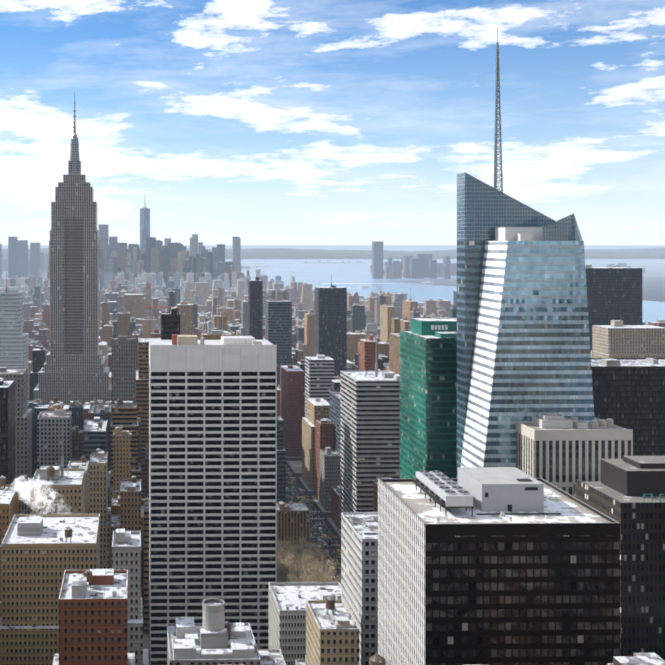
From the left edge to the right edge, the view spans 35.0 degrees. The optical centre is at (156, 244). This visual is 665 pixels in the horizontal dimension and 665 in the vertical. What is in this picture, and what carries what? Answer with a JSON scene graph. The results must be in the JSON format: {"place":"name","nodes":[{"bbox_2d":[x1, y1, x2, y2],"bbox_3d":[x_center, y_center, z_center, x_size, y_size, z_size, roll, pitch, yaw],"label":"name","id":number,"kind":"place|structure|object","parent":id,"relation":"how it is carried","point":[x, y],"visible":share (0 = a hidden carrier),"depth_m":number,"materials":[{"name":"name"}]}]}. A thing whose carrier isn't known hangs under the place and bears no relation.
{"place":"outdoors","nodes":[
{"label":"outdoors","id":0,"kind":"place"},
{"bbox_2d":[12,475,73,513],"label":"steam plume","id":1,"kind":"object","parent":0,"point":[25,487],"depth_m":554.02,"materials":[{"name":"white"}]},
{"bbox_2d":[102,288,340,654],"bbox_3d":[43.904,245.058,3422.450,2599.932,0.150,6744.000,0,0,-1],"label":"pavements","id":2,"kind":"structure","parent":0,"point":[296,466],"depth_m":941.47,"materials":[{"name":"grey concrete"}]},
{"bbox_2d":[277,557,323,581],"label":"park ground","id":3,"kind":"structure","parent":0,"point":[285,578],"depth_m":763.34,"materials":[{"name":"plant"}]},
{"bbox_2d":[277,534,340,583],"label":"park trees","id":4,"kind":"object","parent":3,"relation":"on","point":[311,563],"visible":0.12,"depth_m":741.99,"materials":[{"name":"brown plant"}]},
{"bbox_2d":[0,0,664,244],"label":"sky","id":5,"kind":"structure","parent":0,"point":[258,122],"materials":[{"name":"blue"}]},
{"bbox_2d":[2,245,664,657],"bbox_3d":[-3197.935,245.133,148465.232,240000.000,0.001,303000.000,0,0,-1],"label":"ground","id":6,"kind":"structure","parent":0,"point":[654,281],"depth_m":7373.96,"materials":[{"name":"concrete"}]},
{"bbox_2d":[34,92,110,404],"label":"skyscraper","id":7,"kind":"structure","parent":6,"relation":"on","point":[73,368],"depth_m":1296.19,"materials":[{"name":"stone"}]},
{"bbox_2d":[3,241,250,289],"bbox_3d":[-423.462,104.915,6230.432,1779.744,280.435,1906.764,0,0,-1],"label":"downtown skyline","id":8,"kind":"structure","parent":6,"relation":"on","point":[179,264],"depth_m":5536.64},
{"bbox_2d":[140,198,149,248],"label":"distant skyscraper","id":9,"kind":"structure","parent":6,"relation":"on","point":[144,222],"depth_m":6275.27,"materials":[{"name":"blue glass"}]},
{"bbox_2d":[149,335,276,664],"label":"white grid tower","id":10,"kind":"structure","parent":6,"relation":"on","point":[212,468],"depth_m":570.46,"materials":[{"name":"beige concrete"}]},
{"bbox_2d":[0,269,452,331],"bbox_3d":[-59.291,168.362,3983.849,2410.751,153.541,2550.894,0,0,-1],"label":"city","id":11,"kind":"object","parent":6,"relation":"on","point":[202,292],"visible":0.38,"depth_m":3528.47},
{"bbox_2d":[286,467,340,579],"bbox_3d":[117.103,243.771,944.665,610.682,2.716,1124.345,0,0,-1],"label":"cars","id":12,"kind":"object","parent":6,"relation":"on","point":[320,530],"visible":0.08,"depth_m":874.41,"materials":[{"name":"paint"}]},
{"bbox_2d":[0,224,644,306],"bbox_3d":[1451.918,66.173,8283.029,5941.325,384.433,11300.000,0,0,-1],"label":"distant buildings","id":13,"kind":"structure","parent":6,"relation":"on","point":[21,261],"depth_m":6883.55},
{"bbox_2d":[0,299,664,664],"bbox_3d":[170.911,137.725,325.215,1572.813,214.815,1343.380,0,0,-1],"label":"city","id":14,"kind":"object","parent":6,"relation":"on","point":[74,588],"visible":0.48,"depth_m":568.38},
{"bbox_2d":[0,265,664,489],"bbox_3d":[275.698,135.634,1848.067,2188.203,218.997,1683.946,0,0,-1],"label":"city buildings","id":15,"kind":"structure","parent":6,"relation":"on","point":[329,340],"depth_m":1353.57,"materials":[{"name":"grey concrete"}]},
{"bbox_2d":[140,303,171,336],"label":"tower crane","id":16,"kind":"object","parent":15,"relation":"on","point":[150,313],"visible":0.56,"depth_m":1698.96,"materials":[{"name":"grey metal"}]},
{"bbox_2d":[400,318,456,478],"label":"green glass tower","id":17,"kind":"structure","parent":6,"relation":"on","point":[428,394],"depth_m":615.85,"materials":[{"name":"green glass"}]},
{"bbox_2d":[378,467,619,664],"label":"dark glass slab","id":18,"kind":"structure","parent":6,"relation":"on","point":[496,566],"depth_m":302.47,"materials":[{"name":"glass"}]},
{"bbox_2d":[457,27,594,477],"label":"glass skyscraper","id":19,"kind":"structure","parent":6,"relation":"on","point":[523,347],"depth_m":546.71,"materials":[{"name":"glass"}]},
{"bbox_2d":[516,413,632,495],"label":"office building","id":20,"kind":"structure","parent":6,"relation":"on","point":[562,452],"depth_m":521.62,"materials":[{"name":"beige concrete"}]},
{"bbox_2d":[576,456,664,660],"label":"dark office building","id":21,"kind":"structure","parent":6,"relation":"on","point":[627,493],"depth_m":373.72,"materials":[{"name":"black glass"}]},
{"bbox_2d":[2,248,664,258],"bbox_3d":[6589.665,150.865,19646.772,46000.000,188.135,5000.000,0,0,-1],"label":"shore hills","id":22,"kind":"structure","parent":0,"point":[290,253],"depth_m":19764.94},
{"bbox_2d":[7,259,664,324],"bbox_3d":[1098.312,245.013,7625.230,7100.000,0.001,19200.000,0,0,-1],"label":"water","id":23,"kind":"structure","parent":0,"point":[314,274],"depth_m":7160.39,"materials":[{"name":"blue liquid"}]},
{"bbox_2d":[241,262,456,287],"bbox_3d":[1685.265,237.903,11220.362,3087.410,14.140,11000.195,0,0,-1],"label":"harbour boats","id":24,"kind":"object","parent":23,"relation":"on","point":[360,283],"visible":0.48,"depth_m":6426.87,"materials":[{"name":"white"}]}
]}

